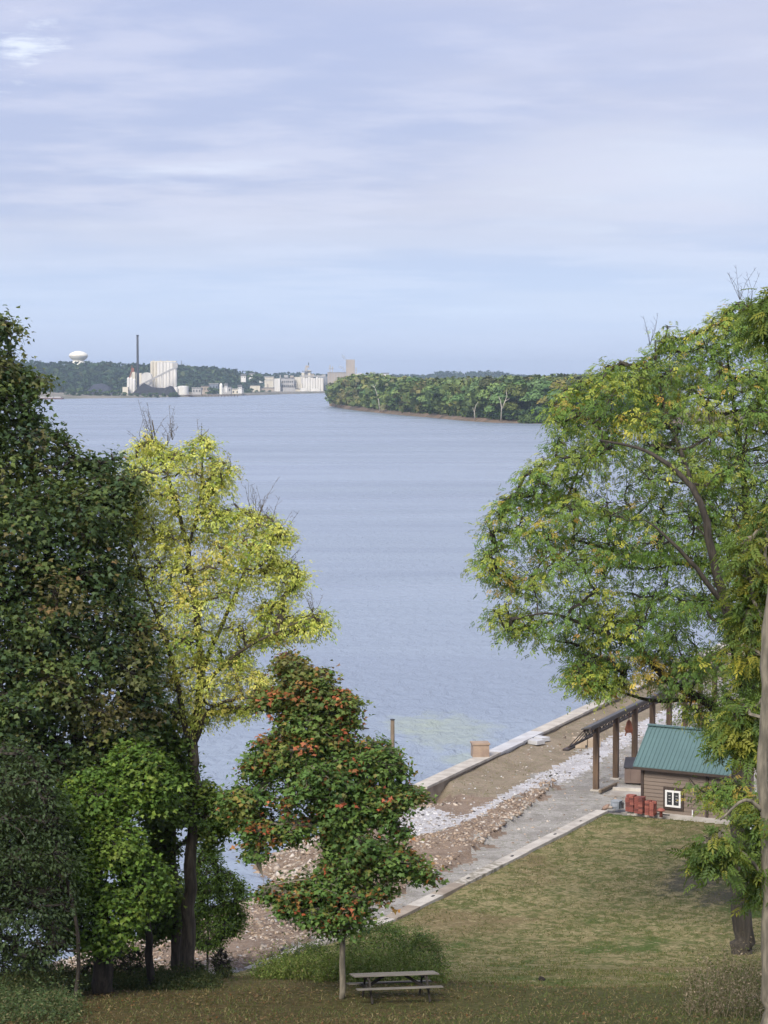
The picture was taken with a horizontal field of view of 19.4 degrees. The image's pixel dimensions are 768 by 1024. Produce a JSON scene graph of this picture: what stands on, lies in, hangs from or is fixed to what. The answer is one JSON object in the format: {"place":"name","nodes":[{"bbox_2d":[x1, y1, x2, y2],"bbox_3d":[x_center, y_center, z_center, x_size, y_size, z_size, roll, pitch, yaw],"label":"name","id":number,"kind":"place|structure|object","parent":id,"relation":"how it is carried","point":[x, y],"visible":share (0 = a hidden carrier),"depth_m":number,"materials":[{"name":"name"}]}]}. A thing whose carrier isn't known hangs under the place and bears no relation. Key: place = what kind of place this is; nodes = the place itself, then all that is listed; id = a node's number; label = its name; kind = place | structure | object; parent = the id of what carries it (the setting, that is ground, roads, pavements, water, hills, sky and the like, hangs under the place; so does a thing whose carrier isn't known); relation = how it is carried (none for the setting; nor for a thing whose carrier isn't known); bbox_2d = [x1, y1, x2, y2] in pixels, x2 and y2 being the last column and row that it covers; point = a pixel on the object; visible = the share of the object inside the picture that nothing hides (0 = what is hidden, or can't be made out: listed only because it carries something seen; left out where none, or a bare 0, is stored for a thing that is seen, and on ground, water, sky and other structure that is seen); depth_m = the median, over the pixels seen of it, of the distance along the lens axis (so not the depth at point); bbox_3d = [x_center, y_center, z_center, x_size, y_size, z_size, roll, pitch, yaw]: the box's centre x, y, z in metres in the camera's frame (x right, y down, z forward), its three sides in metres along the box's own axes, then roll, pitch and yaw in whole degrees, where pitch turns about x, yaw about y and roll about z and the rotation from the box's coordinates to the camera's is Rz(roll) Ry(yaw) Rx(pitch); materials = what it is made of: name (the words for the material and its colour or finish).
{"place":"outdoors","nodes":[
{"label":"outdoors","id":0,"kind":"place"},
{"bbox_2d":[70,782,563,970],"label":"ground","id":1,"kind":"structure","parent":0,"point":[465,854],"depth_m":109.89,"materials":[{"name":"grey gravel"}]},
{"bbox_2d":[52,802,461,964],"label":"shore stones","id":2,"kind":"object","parent":1,"relation":"on","point":[281,853],"visible":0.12,"depth_m":114.31,"materials":[{"name":"beige stone"}]},
{"bbox_2d":[54,779,556,969],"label":"rubble","id":3,"kind":"object","parent":1,"relation":"on","point":[426,837],"visible":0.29,"depth_m":108.04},
{"bbox_2d":[0,814,763,1023],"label":"lawn","id":4,"kind":"structure","parent":0,"point":[559,890],"depth_m":91.20,"materials":[{"name":"green plant"}]},
{"bbox_2d":[0,948,72,981],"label":"undergrowth bush","id":5,"kind":"object","parent":4,"relation":"on","point":[3,966],"visible":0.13,"depth_m":63.55,"materials":[{"name":"green plant"}]},
{"bbox_2d":[0,968,93,1023],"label":"corner weeds","id":6,"kind":"object","parent":4,"relation":"on","point":[36,996],"visible":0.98,"depth_m":54.57,"materials":[{"name":"green plant"}]},
{"bbox_2d":[0,737,109,997],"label":"boxelder tree","id":7,"kind":"object","parent":4,"relation":"on","point":[46,795],"visible":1,"depth_m":56.96,"materials":[{"name":"green plant"}]},
{"bbox_2d":[0,304,186,994],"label":"maple tree","id":8,"kind":"object","parent":4,"relation":"on","point":[34,650],"visible":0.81,"depth_m":60.35,"materials":[{"name":"green plant"}]},
{"bbox_2d":[9,733,193,984],"bbox_3d":[-7.439,9.580,59.538,4.678,7.345,3.810,-2,4,-28],"label":"maple tree","id":9,"kind":"object","parent":4,"relation":"on","point":[127,901],"visible":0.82,"depth_m":59.05,"materials":[{"name":"green plant"}]},
{"bbox_2d":[67,942,160,979],"bbox_3d":[-7.885,13.291,64.895,2.929,1.969,2.071,2,4,25],"label":"undergrowth bush","id":10,"kind":"object","parent":4,"relation":"on","point":[140,962],"visible":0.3,"depth_m":64.61,"materials":[{"name":"green plant"}]},
{"bbox_2d":[0,957,235,990],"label":"dark weeds","id":11,"kind":"object","parent":4,"relation":"on","point":[166,978],"visible":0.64,"depth_m":62.38,"materials":[{"name":"green plant"}]},
{"bbox_2d":[130,709,245,972],"bbox_3d":[-6.091,9.522,64.474,4.100,8.295,3.786,3,5,42],"label":"maple tree","id":12,"kind":"object","parent":4,"relation":"on","point":[211,831],"visible":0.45,"depth_m":64.07,"materials":[{"name":"green plant"}]},
{"bbox_2d":[195,958,209,971],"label":"undergrowth bush","id":13,"kind":"object","parent":4,"relation":"on","point":[200,965],"visible":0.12,"depth_m":66.29,"materials":[{"name":"green plant"}]},
{"bbox_2d":[167,845,255,968],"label":"sapling","id":14,"kind":"object","parent":4,"relation":"on","point":[229,924],"visible":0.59,"depth_m":84.10,"materials":[{"name":"green plant"}]},
{"bbox_2d":[207,945,238,975],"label":"weed clump","id":15,"kind":"object","parent":4,"relation":"on","point":[216,959],"visible":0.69,"depth_m":68.85,"materials":[{"name":"green plant"}]},
{"bbox_2d":[110,401,341,975],"bbox_3d":[-4.635,5.185,63.896,6.907,16.749,5.004,0,3,0],"label":"ash tree","id":16,"kind":"object","parent":4,"relation":"on","point":[196,720],"visible":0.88,"depth_m":63.36,"materials":[{"name":"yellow plant"}]},
{"bbox_2d":[255,936,338,967],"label":"shrub","id":17,"kind":"object","parent":4,"relation":"on","point":[312,946],"visible":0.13,"depth_m":69.84,"materials":[{"name":"green plant"}]},
{"bbox_2d":[208,646,450,998],"bbox_3d":[-1.436,8.272,59.447,6.444,9.467,3.790,0,3,0],"label":"maple tree","id":18,"kind":"object","parent":4,"relation":"on","point":[327,753],"visible":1,"depth_m":59.01,"materials":[{"name":"green plant"}]},
{"bbox_2d":[243,921,453,985],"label":"tall weeds","id":19,"kind":"object","parent":4,"relation":"on","point":[325,967],"visible":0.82,"depth_m":64.14,"materials":[{"name":"green plant"}]},
{"bbox_2d":[0,975,749,1023],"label":"fallen leaves","id":20,"kind":"object","parent":4,"relation":"on","point":[327,1019],"visible":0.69,"depth_m":57.02,"materials":[{"name":"brown plant"}]},
{"bbox_2d":[336,916,414,963],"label":"shrub","id":21,"kind":"object","parent":4,"relation":"on","point":[384,930],"visible":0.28,"depth_m":69.76,"materials":[{"name":"green plant"}]},
{"bbox_2d":[346,971,442,1004],"bbox_3d":[0.275,12.629,59.793,2.299,0.726,1.591,1,-5,-12],"label":"picnic table","id":22,"kind":"object","parent":4,"relation":"on","point":[406,974],"visible":0.99,"depth_m":59.67,"materials":[{"name":"grey wood"}]},
{"bbox_2d":[390,924,456,978],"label":"shrub","id":23,"kind":"object","parent":4,"relation":"on","point":[425,944],"visible":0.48,"depth_m":69.82,"materials":[{"name":"green plant"}]},
{"bbox_2d":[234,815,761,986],"bbox_3d":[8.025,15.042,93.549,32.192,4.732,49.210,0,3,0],"label":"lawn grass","id":24,"kind":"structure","parent":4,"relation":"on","point":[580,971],"depth_m":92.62,"materials":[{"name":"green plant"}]},
{"bbox_2d":[460,267,767,954],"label":"locust tree","id":25,"kind":"object","parent":4,"relation":"on","point":[592,670],"visible":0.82,"depth_m":85.28,"materials":[{"name":"green plant"}]},
{"bbox_2d":[645,800,651,814],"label":"brick stack","id":26,"kind":"object","parent":4,"relation":"on","point":[647,807],"visible":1,"depth_m":117.44,"materials":[{"name":"brick"}]},
{"bbox_2d":[649,801,656,815],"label":"brick stack","id":27,"kind":"object","parent":4,"relation":"on","point":[652,808],"visible":1,"depth_m":117.21,"materials":[{"name":"brick"}]},
{"bbox_2d":[664,930,764,1019],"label":"dry weeds","id":28,"kind":"object","parent":4,"relation":"on","point":[739,984],"visible":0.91,"depth_m":56.04,"materials":[{"name":"beige plant"}]},
{"bbox_2d":[666,286,767,1023],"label":"locust tree","id":29,"kind":"object","parent":4,"relation":"on","point":[745,745],"visible":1,"depth_m":49.34,"materials":[{"name":"green plant"}]},
{"bbox_2d":[0,392,767,970],"bbox_3d":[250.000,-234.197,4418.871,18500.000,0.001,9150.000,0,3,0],"label":"river","id":30,"kind":"structure","parent":0,"point":[382,508],"depth_m":330.48,"materials":[{"name":"liquid"}]},
{"bbox_2d":[184,395,238,396],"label":"dock","id":31,"kind":"object","parent":30,"relation":"on","point":[211,395],"visible":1,"depth_m":3328.62,"materials":[{"name":"concrete"}]},
{"bbox_2d":[390,719,394,779],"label":"mooring pole","id":32,"kind":"object","parent":30,"relation":"in","point":[392,733],"visible":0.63,"depth_m":138.84,"materials":[{"name":"brown wood"}]},
{"bbox_2d":[414,637,741,803],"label":"sea wall","id":33,"kind":"structure","parent":30,"relation":"in","point":[436,784],"depth_m":137.65,"materials":[{"name":"concrete"}]},
{"bbox_2d":[470,741,489,756],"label":"concrete pier","id":34,"kind":"structure","parent":33,"relation":"on","point":[479,748],"depth_m":134.09,"materials":[{"name":"concrete"}]},
{"bbox_2d":[0,0,767,375],"label":"sky","id":35,"kind":"structure","parent":0,"point":[417,187],"materials":[{"name":"blue"}]},
{"bbox_2d":[14,377,757,398],"bbox_3d":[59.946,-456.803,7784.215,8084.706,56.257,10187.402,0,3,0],"label":"hills","id":36,"kind":"structure","parent":0,"point":[59,394],"depth_m":3419.76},
{"bbox_2d":[69,351,87,364],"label":"water tower","id":37,"kind":"structure","parent":36,"relation":"on","point":[77,356],"depth_m":4308.03,"materials":[{"name":"metal"}]},
{"bbox_2d":[76,388,86,395],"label":"riverside tree","id":38,"kind":"object","parent":36,"relation":"on","point":[81,392],"visible":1,"depth_m":3172.16,"materials":[{"name":"green plant"}]},
{"bbox_2d":[83,383,113,394],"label":"coal heap","id":39,"kind":"object","parent":36,"relation":"on","point":[102,387],"visible":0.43,"depth_m":3314.96,"materials":[{"name":"stone"}]},
{"bbox_2d":[123,368,135,393],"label":"cement works","id":40,"kind":"structure","parent":36,"relation":"on","point":[131,385],"depth_m":3292.94,"materials":[{"name":"white concrete"}]},
{"bbox_2d":[136,335,138,388],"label":"chimney","id":41,"kind":"object","parent":36,"relation":"on","point":[137,361],"visible":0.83,"depth_m":3411.21,"materials":[{"name":"concrete"}]},
{"bbox_2d":[139,372,152,386],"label":"industrial hall","id":42,"kind":"structure","parent":36,"relation":"on","point":[144,377],"depth_m":3443.94,"materials":[{"name":"beige concrete"}]},
{"bbox_2d":[132,383,178,394],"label":"coal heap","id":43,"kind":"object","parent":36,"relation":"on","point":[143,388],"visible":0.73,"depth_m":3283.97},
{"bbox_2d":[139,366,176,387],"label":"conveyor","id":44,"kind":"object","parent":36,"relation":"on","point":[159,375],"visible":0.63,"depth_m":3444.20,"materials":[{"name":"grey metal"}]},
{"bbox_2d":[150,360,177,387],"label":"silo block","id":45,"kind":"structure","parent":36,"relation":"on","point":[158,367],"depth_m":3471.29,"materials":[{"name":"beige concrete"}]},
{"bbox_2d":[174,386,188,394],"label":"storage tank","id":46,"kind":"object","parent":36,"relation":"on","point":[181,390],"visible":0.84,"depth_m":3367.78,"materials":[{"name":"metal"}]},
{"bbox_2d":[192,387,202,394],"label":"warehouse","id":47,"kind":"structure","parent":36,"relation":"on","point":[196,390],"depth_m":3395.18,"materials":[{"name":"grey concrete"}]},
{"bbox_2d":[201,385,209,393],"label":"warehouse","id":48,"kind":"structure","parent":36,"relation":"on","point":[205,388],"depth_m":3444.93,"materials":[{"name":"concrete"}]},
{"bbox_2d":[209,383,218,393],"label":"warehouse","id":49,"kind":"structure","parent":36,"relation":"on","point":[215,385],"depth_m":3494.49,"materials":[{"name":"grey metal"}]},
{"bbox_2d":[223,386,231,393],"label":"warehouse","id":50,"kind":"structure","parent":36,"relation":"on","point":[229,390],"depth_m":3545.01,"materials":[{"name":"grey concrete"}]},
{"bbox_2d":[232,388,243,393],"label":"warehouse","id":51,"kind":"structure","parent":36,"relation":"on","point":[234,390],"depth_m":3594.80,"materials":[{"name":"beige concrete"}]},
{"bbox_2d":[250,385,259,391],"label":"shed","id":52,"kind":"structure","parent":36,"relation":"on","point":[255,387],"depth_m":4311.43,"materials":[{"name":"beige concrete"}]},
{"bbox_2d":[264,375,280,390],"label":"cream building","id":53,"kind":"structure","parent":36,"relation":"on","point":[271,382],"depth_m":4343.38,"materials":[{"name":"concrete"}]},
{"bbox_2d":[281,375,294,390],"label":"mill building","id":54,"kind":"structure","parent":36,"relation":"on","point":[286,381],"depth_m":4372.82,"materials":[{"name":"grey concrete"}]},
{"bbox_2d":[283,387,294,391],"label":"shed","id":55,"kind":"structure","parent":36,"relation":"on","point":[288,389],"depth_m":4303.66,"materials":[{"name":"grey concrete"}]},
{"bbox_2d":[294,363,323,390],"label":"grain elevator","id":56,"kind":"object","parent":36,"relation":"on","point":[306,381],"visible":0.83,"depth_m":4410.43,"materials":[{"name":"beige concrete"}]},
{"bbox_2d":[321,375,327,390],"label":"process building","id":57,"kind":"structure","parent":36,"relation":"on","point":[325,380],"depth_m":4432.90,"materials":[{"name":"grey metal"}]},
{"bbox_2d":[327,360,357,383],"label":"tan elevator","id":58,"kind":"object","parent":36,"relation":"on","point":[350,370],"visible":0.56,"depth_m":4392.73,"materials":[{"name":"concrete"}]},
{"bbox_2d":[6,360,758,392],"bbox_3d":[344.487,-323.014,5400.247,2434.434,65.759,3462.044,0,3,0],"label":"hillside woods","id":59,"kind":"object","parent":36,"relation":"on","point":[85,376],"visible":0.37,"depth_m":4040.06,"materials":[{"name":"green plant"}]},
{"bbox_2d":[209,673,757,973],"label":"road","id":60,"kind":"structure","parent":0,"point":[556,816],"depth_m":118.89,"materials":[{"name":"grey concrete"}]},
{"bbox_2d":[73,718,757,968],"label":"loose gravel","id":61,"kind":"structure","parent":60,"relation":"on","point":[518,828],"depth_m":121.05,"materials":[{"name":"grey gravel"}]},
{"bbox_2d":[243,810,607,969],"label":"kerb","id":62,"kind":"structure","parent":60,"relation":"on","point":[458,884],"depth_m":103.65,"materials":[{"name":"concrete"}]},
{"bbox_2d":[611,799,622,809],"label":"grey bin","id":63,"kind":"object","parent":60,"relation":"on","point":[615,804],"visible":1,"depth_m":119.63,"materials":[{"name":"plastic"}]},
{"bbox_2d":[607,786,640,796],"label":"concrete pad","id":64,"kind":"object","parent":60,"relation":"on","point":[613,793],"visible":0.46,"depth_m":125.34,"materials":[{"name":"concrete"}]},
{"bbox_2d":[599,783,616,792],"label":"timber beam","id":65,"kind":"structure","parent":64,"relation":"on","point":[608,787],"depth_m":126.20,"materials":[{"name":"brown wood"}]},
{"bbox_2d":[613,787,640,791],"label":"timber beam","id":66,"kind":"structure","parent":64,"relation":"on","point":[626,789],"depth_m":125.83,"materials":[{"name":"wood"}]},
{"bbox_2d":[624,757,640,782],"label":"dumpster","id":67,"kind":"object","parent":64,"relation":"on","point":[632,775],"visible":0.39,"depth_m":128.11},
{"bbox_2d":[625,794,636,811],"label":"barrel","id":68,"kind":"object","parent":60,"relation":"on","point":[629,802],"visible":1,"depth_m":118.40,"materials":[{"name":"plastic"}]},
{"bbox_2d":[634,796,645,813],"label":"barrel","id":69,"kind":"object","parent":60,"relation":"on","point":[639,804],"visible":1,"depth_m":117.86,"materials":[{"name":"plastic"}]},
{"bbox_2d":[562,661,721,791],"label":"open shelter","id":70,"kind":"object","parent":60,"relation":"on","point":[595,729],"visible":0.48,"depth_m":129.80,"materials":[{"name":"wood"}]},
{"bbox_2d":[625,720,632,735],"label":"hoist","id":71,"kind":"object","parent":70,"relation":"hanging from","point":[628,728],"visible":0.98,"depth_m":131.82,"materials":[{"name":"metal"}]},
{"bbox_2d":[627,723,753,824],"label":"shed","id":72,"kind":"structure","parent":60,"relation":"on","point":[666,759],"depth_m":117.96,"materials":[{"name":"teal metal"}]},
{"bbox_2d":[663,787,683,810],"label":"window","id":73,"kind":"structure","parent":72,"relation":"in","point":[670,797],"depth_m":117.74,"materials":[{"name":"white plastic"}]},
{"bbox_2d":[385,703,691,838],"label":"gravel path","id":74,"kind":"structure","parent":0,"point":[604,750],"depth_m":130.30,"materials":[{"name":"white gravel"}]},
{"bbox_2d":[329,403,764,425],"bbox_3d":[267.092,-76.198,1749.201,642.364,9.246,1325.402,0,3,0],"label":"shoreline","id":75,"kind":"structure","parent":0,"point":[435,415],"depth_m":1459.93,"materials":[{"name":"grey stone"}]},
{"bbox_2d":[389,387,410,404],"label":"cottonwood tree","id":76,"kind":"object","parent":75,"relation":"on","point":[396,398],"visible":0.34,"depth_m":1637.98,"materials":[{"name":"green plant"}]},
{"bbox_2d":[396,376,420,396],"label":"cottonwood tree","id":77,"kind":"object","parent":75,"relation":"on","point":[411,379],"visible":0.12,"depth_m":1636.43,"materials":[{"name":"green plant"}]},
{"bbox_2d":[416,384,435,408],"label":"cottonwood tree","id":78,"kind":"object","parent":75,"relation":"on","point":[425,404],"visible":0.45,"depth_m":1546.27,"materials":[{"name":"green plant"}]},
{"bbox_2d":[430,379,454,410],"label":"cottonwood tree","id":79,"kind":"object","parent":75,"relation":"on","point":[437,388],"visible":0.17,"depth_m":1495.91,"materials":[{"name":"green plant"}]},
{"bbox_2d":[444,387,461,405],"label":"cottonwood tree","id":80,"kind":"object","parent":75,"relation":"on","point":[447,391],"visible":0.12,"depth_m":1458.91,"materials":[{"name":"green plant"}]},
{"bbox_2d":[449,385,467,406],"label":"cottonwood tree","id":81,"kind":"object","parent":75,"relation":"on","point":[455,397],"visible":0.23,"depth_m":1425.70,"materials":[{"name":"green plant"}]},
{"bbox_2d":[467,381,491,410],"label":"cottonwood tree","id":82,"kind":"object","parent":75,"relation":"on","point":[471,388],"visible":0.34,"depth_m":1385.55,"materials":[{"name":"green plant"}]},
{"bbox_2d":[475,382,501,408],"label":"cottonwood tree","id":83,"kind":"object","parent":75,"relation":"on","point":[484,393],"visible":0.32,"depth_m":1356.03,"materials":[{"name":"green plant"}]},
{"bbox_2d":[478,375,504,399],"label":"cottonwood tree","id":84,"kind":"object","parent":75,"relation":"on","point":[487,380],"visible":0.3,"depth_m":1359.69,"materials":[{"name":"green plant"}]},
{"bbox_2d":[342,401,655,419],"bbox_3d":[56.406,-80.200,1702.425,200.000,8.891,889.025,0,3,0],"label":"island undergrowth","id":85,"kind":"object","parent":75,"relation":"on","point":[511,414],"visible":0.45,"depth_m":1363.71,"materials":[{"name":"green plant"}]},
{"bbox_2d":[484,383,514,411],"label":"cottonwood tree","id":86,"kind":"object","parent":75,"relation":"on","point":[494,398],"visible":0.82,"depth_m":1333.20,"materials":[{"name":"green plant"}]},
{"bbox_2d":[324,372,683,417],"bbox_3d":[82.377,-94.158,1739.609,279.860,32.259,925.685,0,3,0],"label":"island woods","id":87,"kind":"object","parent":75,"relation":"on","point":[336,390],"visible":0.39,"depth_m":1612.97,"materials":[{"name":"green plant"}]},
{"bbox_2d":[496,379,529,409],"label":"cottonwood tree","id":88,"kind":"object","parent":75,"relation":"on","point":[503,395],"visible":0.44,"depth_m":1331.38,"materials":[{"name":"green plant"}]},
{"bbox_2d":[502,385,531,419],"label":"cottonwood tree","id":89,"kind":"object","parent":75,"relation":"on","point":[516,391],"visible":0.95,"depth_m":1320.07,"materials":[{"name":"green plant"}]},
{"bbox_2d":[519,386,537,409],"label":"cottonwood tree","id":90,"kind":"object","parent":75,"relation":"on","point":[521,398],"visible":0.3,"depth_m":1314.73,"materials":[{"name":"green plant"}]},
{"bbox_2d":[525,376,547,414],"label":"cottonwood tree","id":91,"kind":"object","parent":75,"relation":"on","point":[535,381],"visible":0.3,"depth_m":1320.48,"materials":[{"name":"green plant"}]},
{"bbox_2d":[517,414,566,423],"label":"island reeds","id":92,"kind":"object","parent":75,"relation":"on","point":[524,418],"visible":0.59,"depth_m":1293.33,"materials":[{"name":"plant"}]},
{"bbox_2d":[524,381,562,409],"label":"cottonwood tree","id":93,"kind":"object","parent":75,"relation":"on","point":[539,393],"visible":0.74,"depth_m":1299.83,"materials":[{"name":"green plant"}]},
{"bbox_2d":[533,377,563,405],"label":"cottonwood tree","id":94,"kind":"object","parent":75,"relation":"on","point":[552,379],"visible":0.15,"depth_m":1319.00,"materials":[{"name":"green plant"}]},
{"bbox_2d":[535,380,576,408],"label":"cottonwood tree","id":95,"kind":"object","parent":75,"relation":"on","point":[544,399],"visible":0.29,"depth_m":1296.94,"materials":[{"name":"green plant"}]},
{"bbox_2d":[545,378,579,409],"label":"cottonwood tree","id":96,"kind":"object","parent":75,"relation":"on","point":[547,391],"visible":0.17,"depth_m":1299.44,"materials":[{"name":"green plant"}]},
{"bbox_2d":[555,381,573,408],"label":"cottonwood tree","id":97,"kind":"object","parent":75,"relation":"on","point":[563,386],"visible":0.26,"depth_m":1296.32,"materials":[{"name":"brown plant"}]},
{"bbox_2d":[566,374,595,407],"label":"cottonwood tree","id":98,"kind":"object","parent":75,"relation":"on","point":[572,380],"visible":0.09,"depth_m":1293.98,"materials":[{"name":"green plant"}]},
{"bbox_2d":[620,379,669,415],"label":"cottonwood tree","id":99,"kind":"object","parent":75,"relation":"on","point":[635,400],"visible":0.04,"depth_m":1266.68,"materials":[{"name":"green plant"}]},
{"bbox_2d":[420,643,744,835],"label":"field","id":100,"kind":"structure","parent":0,"point":[504,766],"depth_m":135.69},
{"bbox_2d":[526,738,544,744],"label":"slab","id":101,"kind":"object","parent":100,"relation":"on","point":[533,741],"depth_m":140.44,"materials":[{"name":"concrete"}]},
{"bbox_2d":[534,735,549,740],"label":"slab","id":102,"kind":"object","parent":100,"relation":"on","point":[545,738],"depth_m":141.66,"materials":[{"name":"concrete"}]},
{"bbox_2d":[572,736,600,747],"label":"concrete block","id":103,"kind":"object","parent":100,"relation":"on","point":[588,743],"depth_m":140.80,"materials":[{"name":"concrete"}]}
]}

